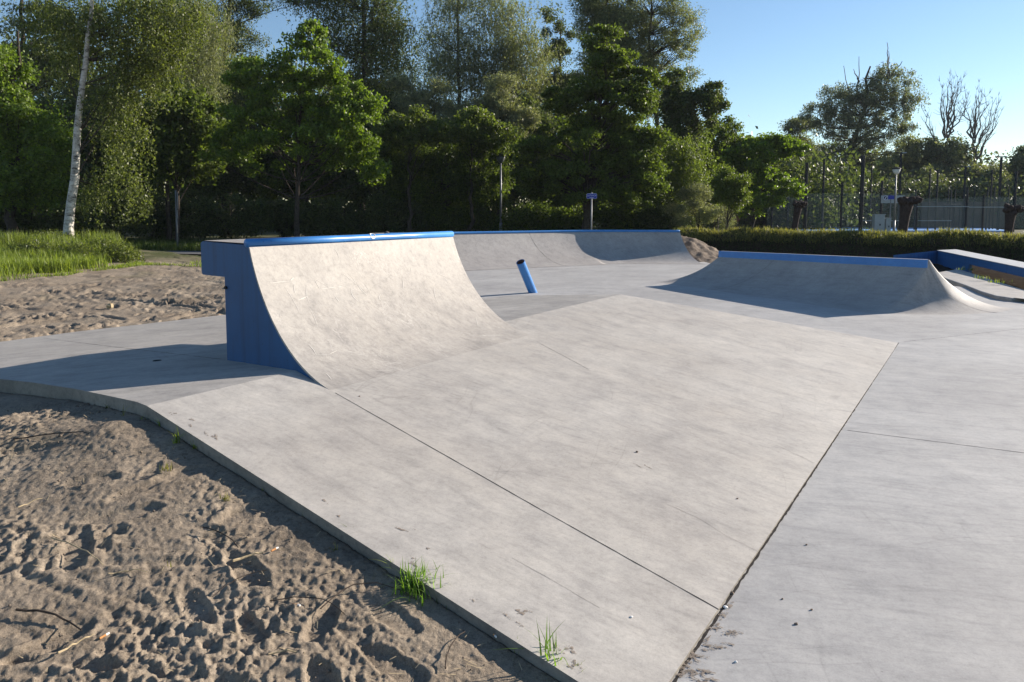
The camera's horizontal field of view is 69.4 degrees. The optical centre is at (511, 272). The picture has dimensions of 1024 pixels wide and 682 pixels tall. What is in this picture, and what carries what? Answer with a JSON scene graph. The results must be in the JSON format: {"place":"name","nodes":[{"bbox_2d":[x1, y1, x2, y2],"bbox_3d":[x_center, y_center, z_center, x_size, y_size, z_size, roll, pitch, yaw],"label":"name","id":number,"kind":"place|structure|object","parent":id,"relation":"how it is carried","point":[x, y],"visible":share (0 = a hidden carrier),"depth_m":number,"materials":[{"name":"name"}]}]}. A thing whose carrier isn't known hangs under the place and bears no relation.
{"place":"outdoors","nodes":[
{"label":"outdoors","id":0,"kind":"place"},
{"bbox_2d":[0,235,145,280],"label":"grass","id":1,"kind":"structure","parent":0,"point":[23,263],"depth_m":17.28,"materials":[{"name":"plant"}]},
{"bbox_2d":[55,236,245,250],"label":"verge grass","id":2,"kind":"structure","parent":0,"point":[186,244],"depth_m":28.38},
{"bbox_2d":[0,212,1023,681],"bbox_3d":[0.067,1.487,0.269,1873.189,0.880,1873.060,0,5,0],"label":"ground","id":3,"kind":"structure","parent":0,"point":[362,636],"depth_m":3.00,"materials":[{"name":"sand"}]},
{"bbox_2d":[7,238,54,253],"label":"weed clump","id":4,"kind":"object","parent":3,"relation":"on","point":[27,246],"visible":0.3,"depth_m":18.94,"materials":[{"name":"green plant"}]},
{"bbox_2d":[0,30,84,235],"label":"lime tree","id":5,"kind":"object","parent":3,"relation":"on","point":[28,182],"visible":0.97,"depth_m":27.30,"materials":[{"name":"green plant"}]},
{"bbox_2d":[0,200,95,236],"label":"bush","id":6,"kind":"object","parent":3,"relation":"on","point":[25,222],"visible":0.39,"depth_m":29.43,"materials":[{"name":"green plant"}]},
{"bbox_2d":[15,608,81,630],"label":"twig","id":7,"kind":"object","parent":3,"relation":"on","point":[43,611],"visible":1,"depth_m":2.66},
{"bbox_2d":[27,229,73,239],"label":"weed clump","id":8,"kind":"object","parent":3,"relation":"on","point":[61,235],"visible":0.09,"depth_m":21.94,"materials":[{"name":"green plant"}]},
{"bbox_2d":[0,94,122,234],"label":"thicket","id":9,"kind":"object","parent":3,"relation":"on","point":[87,166],"visible":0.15,"depth_m":38.87,"materials":[{"name":"green plant"}]},
{"bbox_2d":[0,227,134,253],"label":"tall weeds","id":10,"kind":"object","parent":3,"relation":"on","point":[16,237],"visible":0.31,"depth_m":20.68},
{"bbox_2d":[53,241,99,259],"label":"weed clump","id":11,"kind":"object","parent":3,"relation":"on","point":[85,245],"visible":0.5,"depth_m":18.94,"materials":[{"name":"green plant"}]},
{"bbox_2d":[0,0,173,234],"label":"willow tree","id":12,"kind":"object","parent":3,"relation":"on","point":[39,62],"visible":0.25,"depth_m":43.55,"materials":[{"name":"green plant"}]},
{"bbox_2d":[1,260,200,280],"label":"sparse grass","id":13,"kind":"structure","parent":3,"relation":"on","point":[130,263],"depth_m":18.33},
{"bbox_2d":[85,236,124,254],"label":"weed clump","id":14,"kind":"object","parent":3,"relation":"on","point":[101,242],"visible":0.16,"depth_m":20.38,"materials":[{"name":"green plant"}]},
{"bbox_2d":[59,188,159,239],"bbox_3d":[-18.055,-2.452,33.023,4.567,2.636,3.296,0,5,0],"label":"bush","id":15,"kind":"object","parent":3,"relation":"on","point":[131,226],"visible":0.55,"depth_m":32.46,"materials":[{"name":"green plant"}]},
{"bbox_2d":[6,0,228,238],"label":"birch tree","id":16,"kind":"object","parent":3,"relation":"on","point":[112,29],"visible":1,"depth_m":22.81,"materials":[{"name":"green plant"}]},
{"bbox_2d":[100,240,145,262],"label":"weed clump","id":17,"kind":"object","parent":3,"relation":"on","point":[127,253],"visible":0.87,"depth_m":19.43,"materials":[{"name":"green plant"}]},
{"bbox_2d":[83,90,193,236],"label":"thicket","id":18,"kind":"object","parent":3,"relation":"on","point":[143,175],"visible":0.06,"depth_m":40.09,"materials":[{"name":"green plant"}]},
{"bbox_2d":[123,178,214,240],"bbox_3d":[-16.262,-2.872,34.971,4.801,3.184,2.603,0,5,0],"label":"bush","id":19,"kind":"object","parent":3,"relation":"on","point":[187,225],"visible":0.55,"depth_m":34.53,"materials":[{"name":"green plant"}]},
{"bbox_2d":[114,79,230,241],"bbox_3d":[-14.467,-4.735,32.263,4.750,7.348,4.269,0,5,0],"label":"tree","id":20,"kind":"object","parent":3,"relation":"on","point":[182,140],"visible":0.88,"depth_m":31.20,"materials":[{"name":"green plant"}]},
{"bbox_2d":[175,190,177,246],"bbox_3d":[-12.405,-1.863,27.410,0.098,2.320,0.430,-2,5,-24],"label":"sign post","id":21,"kind":"object","parent":3,"relation":"on","point":[176,201],"visible":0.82,"depth_m":27.38,"materials":[{"name":"metal"}]},
{"bbox_2d":[110,0,251,239],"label":"willow tree","id":22,"kind":"object","parent":3,"relation":"on","point":[212,50],"visible":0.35,"depth_m":33.11,"materials":[{"name":"green plant"}]},
{"bbox_2d":[188,191,276,239],"bbox_3d":[-13.642,-2.658,35.905,4.410,2.650,2.976,0,5,0],"label":"bush","id":23,"kind":"object","parent":3,"relation":"on","point":[244,221],"visible":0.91,"depth_m":35.38,"materials":[{"name":"green plant"}]},
{"bbox_2d":[188,86,292,237],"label":"thicket","id":24,"kind":"object","parent":3,"relation":"on","point":[230,181],"visible":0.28,"depth_m":41.91,"materials":[{"name":"green plant"}]},
{"bbox_2d":[179,0,306,232],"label":"willow tree","id":25,"kind":"object","parent":3,"relation":"on","point":[251,10],"visible":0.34,"depth_m":44.70,"materials":[{"name":"green plant"}]},
{"bbox_2d":[0,405,521,681],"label":"plant debris","id":26,"kind":"object","parent":3,"relation":"on","point":[212,564],"visible":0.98,"depth_m":2.95,"materials":[{"name":"plant"}]},
{"bbox_2d":[2,402,545,681],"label":"soil crumbs","id":27,"kind":"object","parent":3,"relation":"on","point":[153,510],"visible":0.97,"depth_m":3.19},
{"bbox_2d":[244,195,326,237],"bbox_3d":[-11.493,-2.712,37.917,5.175,2.469,3.005,1,5,14],"label":"bush","id":28,"kind":"object","parent":3,"relation":"on","point":[284,217],"visible":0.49,"depth_m":37.62,"materials":[{"name":"green plant"}]},
{"bbox_2d":[197,18,393,236],"bbox_3d":[-8.950,-5.623,30.746,8.201,9.452,4.019,0,5,0],"label":"maple tree","id":29,"kind":"object","parent":3,"relation":"on","point":[354,143],"visible":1,"depth_m":30.11,"materials":[{"name":"green plant"}]},
{"bbox_2d":[234,96,370,236],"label":"thicket","id":30,"kind":"object","parent":3,"relation":"on","point":[320,182],"visible":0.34,"depth_m":42.25,"materials":[{"name":"green plant"}]},
{"bbox_2d":[299,194,386,236],"bbox_3d":[-8.436,-2.646,36.963,4.590,2.526,2.933,0,5,0],"label":"bush","id":31,"kind":"object","parent":3,"relation":"on","point":[324,223],"visible":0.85,"depth_m":36.46,"materials":[{"name":"green plant"}]},
{"bbox_2d":[320,582,414,608],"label":"twig","id":32,"kind":"object","parent":3,"relation":"on","point":[357,584],"visible":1,"depth_m":2.86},
{"bbox_2d":[286,0,452,232],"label":"poplar tree","id":33,"kind":"object","parent":3,"relation":"on","point":[386,40],"visible":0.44,"depth_m":44.24,"materials":[{"name":"green plant"}]},
{"bbox_2d":[325,88,427,208],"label":"thicket","id":34,"kind":"object","parent":3,"relation":"on","point":[353,193],"visible":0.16,"depth_m":41.45,"materials":[{"name":"green plant"}]},
{"bbox_2d":[355,191,431,233],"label":"bush","id":35,"kind":"object","parent":3,"relation":"on","point":[381,211],"visible":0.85,"depth_m":36.39,"materials":[{"name":"green plant"}]},
{"bbox_2d":[371,556,453,614],"bbox_3d":[-0.412,1.205,2.889,0.429,0.130,0.282,-3,6,-35],"label":"grass tuft","id":36,"kind":"object","parent":3,"relation":"on","point":[415,587],"visible":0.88,"depth_m":2.90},
{"bbox_2d":[369,104,464,231],"bbox_3d":[-4.501,-4.675,35.869,4.602,6.797,2.701,0,5,0],"label":"hazel tree","id":37,"kind":"object","parent":3,"relation":"on","point":[414,127],"visible":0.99,"depth_m":35.22,"materials":[{"name":"green plant"}]},
{"bbox_2d":[380,67,470,193],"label":"sallow tree","id":38,"kind":"object","parent":3,"relation":"on","point":[412,98],"visible":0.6,"depth_m":41.01,"materials":[{"name":"green plant"}]},
{"bbox_2d":[394,110,468,207],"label":"thicket","id":39,"kind":"object","parent":3,"relation":"on","point":[446,160],"visible":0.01,"depth_m":43.40,"materials":[{"name":"green plant"}]},
{"bbox_2d":[0,10,890,230],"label":"woodland","id":40,"kind":"object","parent":3,"relation":"on","point":[794,168],"visible":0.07,"depth_m":60.83,"materials":[{"name":"green plant"}]},
{"bbox_2d":[369,134,523,214],"bbox_3d":[-3.529,-4.255,37.650,8.274,5.689,3.750,0,5,0],"label":"thicket","id":41,"kind":"object","parent":3,"relation":"on","point":[455,178],"visible":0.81,"depth_m":37.11,"materials":[{"name":"green plant"}]},
{"bbox_2d":[0,294,898,681],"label":"concrete bank","id":42,"kind":"structure","parent":3,"relation":"on","point":[522,482],"depth_m":4.36,"materials":[{"name":"grey"}]},
{"bbox_2d":[201,231,527,389],"bbox_3d":[-1.238,0.249,6.718,1.999,1.190,3.062,3,6,32],"label":"quarter pipe","id":43,"kind":"object","parent":42,"relation":"on","point":[332,312],"visible":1,"depth_m":6.08,"materials":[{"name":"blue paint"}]},
{"bbox_2d":[496,620,568,665],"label":"grass tuft","id":44,"kind":"object","parent":42,"relation":"on","point":[548,642],"visible":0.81,"depth_m":2.57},
{"bbox_2d":[422,185,486,231],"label":"bush","id":45,"kind":"object","parent":3,"relation":"on","point":[455,218],"visible":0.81,"depth_m":37.22,"materials":[{"name":"green plant"}]},
{"bbox_2d":[404,0,537,117],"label":"poplar tree","id":46,"kind":"object","parent":3,"relation":"on","point":[445,71],"visible":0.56,"depth_m":56.00,"materials":[{"name":"green plant"}]},
{"bbox_2d":[438,103,527,230],"bbox_3d":[-1.597,-4.818,36.830,4.251,6.936,2.909,-2,5,-23],"label":"hazel tree","id":47,"kind":"object","parent":3,"relation":"on","point":[488,129],"visible":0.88,"depth_m":36.15,"materials":[{"name":"green plant"}]},
{"bbox_2d":[466,176,515,231],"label":"bush","id":48,"kind":"object","parent":3,"relation":"on","point":[490,222],"visible":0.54,"depth_m":37.98,"materials":[{"name":"green plant"}]},
{"bbox_2d":[461,70,540,215],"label":"sallow tree","id":49,"kind":"object","parent":3,"relation":"on","point":[517,114],"visible":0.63,"depth_m":41.03,"materials":[{"name":"green plant"}]},
{"bbox_2d":[496,154,505,230],"bbox_3d":[-0.558,-3.615,36.827,0.540,4.507,0.540,0,5,0],"label":"street lamp","id":50,"kind":"object","parent":3,"relation":"on","point":[500,158],"visible":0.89,"depth_m":36.72,"materials":[{"name":"metal"}]},
{"bbox_2d":[448,0,578,212],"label":"poplar tree","id":51,"kind":"object","parent":3,"relation":"on","point":[507,43],"visible":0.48,"depth_m":55.86,"materials":[{"name":"green plant"}]},
{"bbox_2d":[469,91,560,211],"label":"thicket","id":52,"kind":"object","parent":3,"relation":"on","point":[545,120],"visible":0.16,"depth_m":42.82,"materials":[{"name":"green plant"}]},
{"bbox_2d":[496,197,555,230],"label":"bush","id":53,"kind":"object","parent":3,"relation":"on","point":[527,217],"visible":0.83,"depth_m":36.35,"materials":[{"name":"green plant"}]},
{"bbox_2d":[523,1,578,134],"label":"poplar tree","id":54,"kind":"object","parent":3,"relation":"on","point":[560,30],"visible":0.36,"depth_m":60.18,"materials":[{"name":"green plant"}]},
{"bbox_2d":[541,202,597,229],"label":"bush","id":55,"kind":"object","parent":3,"relation":"on","point":[570,218],"visible":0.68,"depth_m":35.82,"materials":[{"name":"green plant"}]},
{"bbox_2d":[529,113,611,229],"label":"thicket","id":56,"kind":"object","parent":3,"relation":"on","point":[554,200],"visible":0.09,"depth_m":43.62,"materials":[{"name":"green plant"}]},
{"bbox_2d":[508,22,676,229],"bbox_3d":[3.632,-6.137,33.540,7.628,10.114,4.668,0,5,0],"label":"oak tree","id":57,"kind":"object","parent":3,"relation":"on","point":[631,161],"visible":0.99,"depth_m":32.96,"materials":[{"name":"green plant"}]},
{"bbox_2d":[562,0,665,142],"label":"willow tree","id":58,"kind":"object","parent":3,"relation":"on","point":[603,12],"visible":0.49,"depth_m":48.10,"materials":[{"name":"green plant"}]},
{"bbox_2d":[592,198,647,229],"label":"bush","id":59,"kind":"object","parent":3,"relation":"on","point":[618,217],"visible":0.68,"depth_m":35.98,"materials":[{"name":"green plant"}]},
{"bbox_2d":[616,0,710,129],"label":"willow tree","id":60,"kind":"object","parent":3,"relation":"on","point":[665,11],"visible":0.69,"depth_m":48.41,"materials":[{"name":"green plant"}]},
{"bbox_2d":[633,196,696,229],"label":"bush","id":61,"kind":"object","parent":3,"relation":"on","point":[654,219],"visible":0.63,"depth_m":35.44,"materials":[{"name":"green plant"}]},
{"bbox_2d":[654,133,715,207],"bbox_3d":[8.418,-3.990,35.591,3.608,5.449,2.860,3,5,30],"label":"laburnum tree","id":62,"kind":"object","parent":3,"relation":"on","point":[682,156],"visible":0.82,"depth_m":35.32,"materials":[{"name":"green plant"}]},
{"bbox_2d":[656,128,724,219],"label":"thicket","id":63,"kind":"object","parent":3,"relation":"on","point":[711,156],"visible":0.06,"depth_m":42.70,"materials":[{"name":"green plant"}]},
{"bbox_2d":[650,63,731,203],"bbox_3d":[9.492,-6.398,39.726,4.320,9.587,2.783,0,5,0],"label":"oak tree","id":64,"kind":"object","parent":3,"relation":"on","point":[681,108],"visible":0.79,"depth_m":38.98,"materials":[{"name":"green plant"}]},
{"bbox_2d":[659,180,736,229],"bbox_3d":[8.750,-2.760,34.730,3.614,3.160,2.064,1,5,16],"label":"sallow bush","id":65,"kind":"object","parent":3,"relation":"on","point":[711,213],"visible":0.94,"depth_m":34.65,"materials":[{"name":"green plant"}]},
{"bbox_2d":[681,235,718,262],"bbox_3d":[5.700,-0.698,25.028,4.550,1.107,4.940,0,5,0],"label":"dirt heap","id":66,"kind":"object","parent":3,"relation":"on","point":[699,250],"visible":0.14,"depth_m":24.01,"materials":[{"name":"soil"}]},
{"bbox_2d":[708,162,754,230],"bbox_3d":[9.125,-2.712,30.836,1.932,3.701,1.360,0,5,0],"label":"young lime","id":67,"kind":"object","parent":3,"relation":"on","point":[729,192],"visible":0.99,"depth_m":30.60,"materials":[{"name":"green plant"}]},
{"bbox_2d":[704,113,759,230],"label":"ash tree","id":68,"kind":"object","parent":3,"relation":"on","point":[726,134],"visible":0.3,"depth_m":46.85,"materials":[{"name":"green plant"}]},
{"bbox_2d":[714,131,812,227],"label":"plane tree","id":69,"kind":"object","parent":3,"relation":"on","point":[765,150],"visible":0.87,"depth_m":41.28,"materials":[{"name":"green plant"}]},
{"bbox_2d":[791,200,807,230],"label":"pollard willow","id":70,"kind":"object","parent":3,"relation":"on","point":[799,205],"visible":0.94,"depth_m":30.81,"materials":[{"name":"brown plant"}]},
{"bbox_2d":[777,115,822,163],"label":"alder tree","id":71,"kind":"object","parent":3,"relation":"on","point":[793,123],"visible":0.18,"depth_m":88.21,"materials":[{"name":"green plant"}]},
{"bbox_2d":[771,158,842,230],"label":"court fence","id":72,"kind":"object","parent":3,"relation":"on","point":[840,205],"visible":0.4,"depth_m":55.84,"materials":[{"name":"metal"}]},
{"bbox_2d":[807,197,832,226],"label":"hornbeam sapling","id":73,"kind":"object","parent":3,"relation":"on","point":[826,220],"visible":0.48,"depth_m":61.42,"materials":[{"name":"green plant"}]},
{"bbox_2d":[674,225,1023,260],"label":"hedge","id":74,"kind":"object","parent":3,"relation":"on","point":[862,242],"visible":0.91,"depth_m":26.94,"materials":[{"name":"green plant"}]},
{"bbox_2d":[700,128,1011,219],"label":"woodland","id":75,"kind":"object","parent":3,"relation":"on","point":[985,158],"depth_m":103.40,"materials":[{"name":"plant"}]},
{"bbox_2d":[796,61,931,177],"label":"willow tree","id":76,"kind":"object","parent":3,"relation":"on","point":[851,116],"visible":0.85,"depth_m":82.17,"materials":[{"name":"green plant"}]},
{"bbox_2d":[844,43,901,100],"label":"bare twigs","id":77,"kind":"object","parent":76,"relation":"attached to","point":[858,81],"visible":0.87,"depth_m":82.39,"materials":[{"name":"grey plant"}]},
{"bbox_2d":[871,214,885,232],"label":"electrical cabinet","id":78,"kind":"object","parent":3,"relation":"on","point":[878,220],"visible":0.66,"depth_m":49.71,"materials":[{"name":"metal"}]},
{"bbox_2d":[741,163,1023,228],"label":"woodland","id":79,"kind":"object","parent":3,"relation":"on","point":[909,187],"visible":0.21,"depth_m":67.80,"materials":[{"name":"plant"}]},
{"bbox_2d":[869,154,901,187],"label":"court tree","id":80,"kind":"object","parent":3,"relation":"on","point":[886,166],"visible":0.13,"depth_m":78.60,"materials":[{"name":"green plant"}]},
{"bbox_2d":[768,227,1003,231],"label":"court surface","id":81,"kind":"object","parent":3,"relation":"on","point":[910,229],"visible":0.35,"depth_m":59.58,"materials":[{"name":"blue"}]},
{"bbox_2d":[858,155,898,231],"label":"court fence","id":82,"kind":"object","parent":81,"relation":"on","point":[861,200],"visible":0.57,"depth_m":54.66,"materials":[{"name":"metal"}]},
{"bbox_2d":[895,152,906,229],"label":"floodlight mast","id":83,"kind":"object","parent":81,"relation":"on","point":[899,185],"visible":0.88,"depth_m":57.56,"materials":[{"name":"metal"}]},
{"bbox_2d":[913,169,968,231],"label":"court fence","id":84,"kind":"object","parent":81,"relation":"on","point":[916,206],"visible":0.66,"depth_m":56.85,"materials":[{"name":"metal"}]},
{"bbox_2d":[919,202,1006,228],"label":"screen wall","id":85,"kind":"structure","parent":81,"relation":"on","point":[977,216],"depth_m":65.66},
{"bbox_2d":[960,166,970,227],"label":"floodlight mast","id":86,"kind":"object","parent":81,"relation":"on","point":[964,192],"visible":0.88,"depth_m":63.65,"materials":[{"name":"metal"}]},
{"bbox_2d":[972,170,1017,231],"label":"court fence","id":87,"kind":"object","parent":81,"relation":"on","point":[1014,195],"visible":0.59,"depth_m":57.86,"materials":[{"name":"metal"}]},
{"bbox_2d":[995,156,1006,229],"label":"floodlight mast","id":88,"kind":"object","parent":81,"relation":"on","point":[999,192],"visible":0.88,"depth_m":57.62,"materials":[{"name":"metal"}]},
{"bbox_2d":[892,167,900,232],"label":"street lamp","id":89,"kind":"object","parent":3,"relation":"on","point":[896,170],"visible":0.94,"depth_m":45.72,"materials":[{"name":"metal"}]},
{"bbox_2d":[897,148,922,183],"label":"court tree","id":90,"kind":"object","parent":3,"relation":"on","point":[909,162],"visible":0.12,"depth_m":80.90,"materials":[{"name":"green plant"}]},
{"bbox_2d":[897,196,922,233],"bbox_3d":[15.451,-1.882,28.953,0.903,2.179,0.783,0,5,0],"label":"pollard willow","id":91,"kind":"object","parent":3,"relation":"on","point":[906,204],"visible":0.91,"depth_m":28.74,"materials":[{"name":"brown plant"}]},
{"bbox_2d":[916,163,949,187],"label":"court tree","id":92,"kind":"object","parent":3,"relation":"on","point":[924,172],"visible":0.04,"depth_m":73.25,"materials":[{"name":"green plant"}]},
{"bbox_2d":[899,131,985,183],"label":"alder tree","id":93,"kind":"object","parent":3,"relation":"on","point":[932,151],"visible":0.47,"depth_m":78.44,"materials":[{"name":"green plant"}]},
{"bbox_2d":[916,70,973,165],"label":"dead tree","id":94,"kind":"object","parent":3,"relation":"on","point":[950,122],"visible":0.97,"depth_m":78.67,"materials":[{"name":"grey plant"}]},
{"bbox_2d":[948,161,1013,189],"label":"alder tree","id":95,"kind":"object","parent":3,"relation":"on","point":[995,169],"visible":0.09,"depth_m":76.96,"materials":[{"name":"green plant"}]},
{"bbox_2d":[957,80,1004,168],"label":"dead tree","id":96,"kind":"object","parent":3,"relation":"on","point":[974,133],"visible":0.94,"depth_m":78.88,"materials":[{"name":"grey plant"}]},
{"bbox_2d":[997,145,1023,190],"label":"alder tree","id":97,"kind":"object","parent":3,"relation":"on","point":[1016,163],"visible":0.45,"depth_m":71.26,"materials":[{"name":"green plant"}]},
{"bbox_2d":[1002,203,1023,234],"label":"pollard willow","id":98,"kind":"object","parent":3,"relation":"on","point":[1011,212],"visible":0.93,"depth_m":28.30,"materials":[{"name":"brown plant"}]},
{"bbox_2d":[0,0,1023,211],"label":"sky","id":99,"kind":"structure","parent":0,"point":[773,57],"materials":[{"name":"blue"}]},
{"bbox_2d":[465,262,1023,681],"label":"pavement","id":100,"kind":"structure","parent":0,"point":[903,518],"depth_m":3.84,"materials":[{"name":"concrete"}]},
{"bbox_2d":[171,413,743,681],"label":"sand drift","id":101,"kind":"object","parent":100,"relation":"on","point":[692,654],"visible":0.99,"depth_m":2.67,"materials":[{"name":"brown"}]},
{"bbox_2d":[516,259,537,292],"bbox_3d":[0.311,0.162,14.325,0.170,0.849,0.664,3,6,35],"label":"slanted pipe","id":102,"kind":"object","parent":100,"relation":"on","point":[526,275],"visible":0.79,"depth_m":14.19,"materials":[{"name":"metal"}]},
{"bbox_2d":[373,230,702,270],"bbox_3d":[0.681,-0.655,22.493,10.310,1.180,4.337,-2,5,-21],"label":"quarter pipe","id":103,"kind":"object","parent":100,"relation":"on","point":[483,250],"visible":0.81,"depth_m":22.89,"materials":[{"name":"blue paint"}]},
{"bbox_2d":[659,251,1015,314],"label":"ridge ramp","id":104,"kind":"structure","parent":100,"relation":"on","point":[880,285],"depth_m":13.10,"materials":[{"name":"concrete"}]},
{"bbox_2d":[893,249,1023,276],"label":"grind ledge","id":105,"kind":"object","parent":100,"relation":"on","point":[954,259],"visible":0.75,"depth_m":20.53,"materials":[{"name":"concrete"}]},
{"bbox_2d":[939,269,1023,301],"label":"bank","id":106,"kind":"structure","parent":100,"relation":"on","point":[983,286],"depth_m":15.37,"materials":[{"name":"concrete"}]},
{"bbox_2d":[881,195,904,202],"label":"banner board","id":107,"kind":"object","parent":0,"point":[884,199],"visible":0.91,"depth_m":52.73,"materials":[{"name":"grey paint"}]},
{"bbox_2d":[882,257,1023,289],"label":"soil","id":108,"kind":"structure","parent":0,"point":[1017,281],"depth_m":19.65,"materials":[{"name":"brown"}]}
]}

